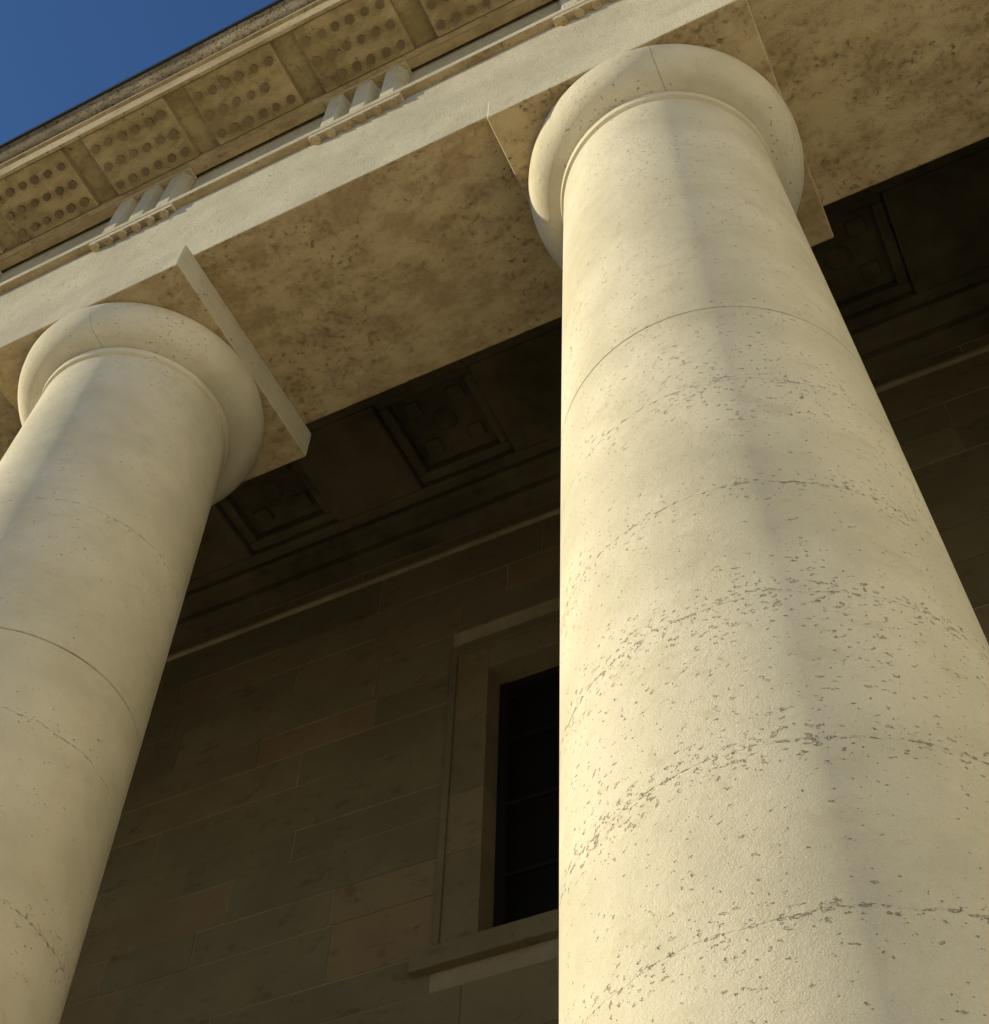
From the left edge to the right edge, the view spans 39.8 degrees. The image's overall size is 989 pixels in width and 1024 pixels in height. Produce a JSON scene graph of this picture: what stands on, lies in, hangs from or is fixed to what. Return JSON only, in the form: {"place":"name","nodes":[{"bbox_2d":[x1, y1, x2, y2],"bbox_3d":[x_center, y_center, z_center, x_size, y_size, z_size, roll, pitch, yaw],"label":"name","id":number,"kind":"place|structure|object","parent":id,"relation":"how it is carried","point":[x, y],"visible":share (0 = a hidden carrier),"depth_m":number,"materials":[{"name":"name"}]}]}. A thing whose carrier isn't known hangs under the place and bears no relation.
{"place":"outdoors","nodes":[
{"label":"outdoors","id":0,"kind":"place"},
{"bbox_2d":[0,0,275,143],"label":"sky","id":1,"kind":"structure","parent":0,"point":[56,55],"materials":[{"name":"blue"}]},
{"label":"ground","id":2,"kind":"structure","parent":0,"visible":0},
{"bbox_2d":[59,335,988,1023],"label":"ashlar wall","id":3,"kind":"structure","parent":2,"relation":"on","point":[225,735],"depth_m":13.24,"materials":[{"name":"stone"}]},
{"bbox_2d":[64,334,988,1023],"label":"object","id":4,"kind":"object","parent":2,"relation":"on","point":[494,964],"visible":0.03,"depth_m":12.49,"materials":[{"name":"beige stone"}]},
{"bbox_2d":[408,610,559,978],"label":"window surrounds","id":5,"kind":"object","parent":4,"relation":"attached to","point":[464,930],"visible":0.38,"depth_m":12.23,"materials":[{"name":"beige stone"}]},
{"bbox_2d":[493,665,559,926],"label":"window sashes","id":6,"kind":"object","parent":5,"relation":"in","point":[535,685],"depth_m":12.62,"materials":[{"name":"black wood"}]},
{"bbox_2d":[507,688,559,922],"bbox_3d":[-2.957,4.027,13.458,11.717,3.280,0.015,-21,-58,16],"label":"window glass","id":7,"kind":"object","parent":6,"relation":"in","point":[534,825],"depth_m":12.47,"materials":[{"name":"black glass"}]},
{"bbox_2d":[166,344,988,661],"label":"string course","id":8,"kind":"object","parent":4,"relation":"attached to","point":[526,522],"visible":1,"depth_m":15.57,"materials":[{"name":"beige stone"}]},
{"bbox_2d":[170,278,988,646],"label":"wall cornice","id":9,"kind":"structure","parent":4,"relation":"attached to","point":[956,318],"depth_m":15.73,"materials":[{"name":"beige stone"}]},
{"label":"steps","id":10,"kind":"object","parent":2,"relation":"on","visible":0},
{"bbox_2d":[0,302,263,1023],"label":"shaft and echinus","id":11,"kind":"object","parent":10,"relation":"on","point":[128,459],"visible":1,"depth_m":8.62,"materials":[{"name":"stone"}]},
{"bbox_2d":[0,246,310,481],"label":"abacus","id":12,"kind":"object","parent":11,"relation":"on","point":[178,281],"visible":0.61,"depth_m":11.01,"materials":[{"name":"stone"}]},
{"bbox_2d":[529,44,988,1023],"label":"shaft and echinus","id":13,"kind":"object","parent":10,"relation":"on","point":[773,772],"visible":1,"depth_m":4.83,"materials":[{"name":"stone"}]},
{"bbox_2d":[487,0,833,246],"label":"abacus","id":14,"kind":"object","parent":13,"relation":"on","point":[516,117],"visible":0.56,"depth_m":9.72,"materials":[{"name":"stone"}]},
{"bbox_2d":[0,0,988,460],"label":"architrave","id":15,"kind":"object","parent":14,"relation":"on","point":[400,244],"depth_m":10.79,"materials":[{"name":"stone"}]},
{"bbox_2d":[0,0,587,294],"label":"taenia","id":16,"kind":"object","parent":15,"relation":"on","point":[406,91],"depth_m":11.88,"materials":[{"name":"stone"}]},
{"bbox_2d":[0,0,559,282],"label":"metopes","id":17,"kind":"object","parent":16,"relation":"on","point":[432,65],"depth_m":12.64,"materials":[{"name":"stone"}]},
{"bbox_2d":[0,0,578,275],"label":"triglyphs","id":18,"kind":"object","parent":16,"relation":"on","point":[367,91],"visible":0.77,"depth_m":12.41,"materials":[{"name":"stone"}]},
{"bbox_2d":[0,0,551,270],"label":"bed mould","id":19,"kind":"object","parent":18,"relation":"on","point":[417,56],"depth_m":12.70,"materials":[{"name":"stone"}]},
{"bbox_2d":[0,0,436,249],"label":"corona","id":20,"kind":"object","parent":19,"relation":"on","point":[279,34],"depth_m":12.67,"materials":[{"name":"stone"}]},
{"bbox_2d":[0,0,316,163],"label":"cymatium","id":21,"kind":"object","parent":20,"relation":"on","point":[184,60],"depth_m":12.93,"materials":[{"name":"beige stone"}]},
{"bbox_2d":[0,0,283,147],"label":"roof","id":22,"kind":"structure","parent":21,"relation":"on","point":[191,46],"depth_m":13.03,"materials":[{"name":"metal"}]},
{"bbox_2d":[186,137,988,592],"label":"coffered ceiling","id":23,"kind":"structure","parent":22,"relation":"attached to","point":[908,239],"depth_m":15.24,"materials":[{"name":"stone"}]},
{"bbox_2d":[0,0,512,253],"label":"mutules","id":24,"kind":"object","parent":20,"relation":"attached to","point":[276,77],"visible":0.86,"depth_m":12.63,"materials":[{"name":"stone"}]},
{"bbox_2d":[0,0,489,237],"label":"mutule guttae","id":25,"kind":"object","parent":24,"relation":"attached to","point":[248,120],"visible":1,"depth_m":12.63,"materials":[{"name":"beige stone"}]},
{"bbox_2d":[89,0,610,251],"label":"regulae","id":26,"kind":"object","parent":15,"relation":"attached to","point":[586,7],"visible":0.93,"depth_m":11.66,"materials":[{"name":"stone"}]},
{"bbox_2d":[91,0,616,252],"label":"regula guttae","id":27,"kind":"object","parent":15,"relation":"attached to","point":[361,118],"visible":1,"depth_m":11.63,"materials":[{"name":"stone"}]}
]}

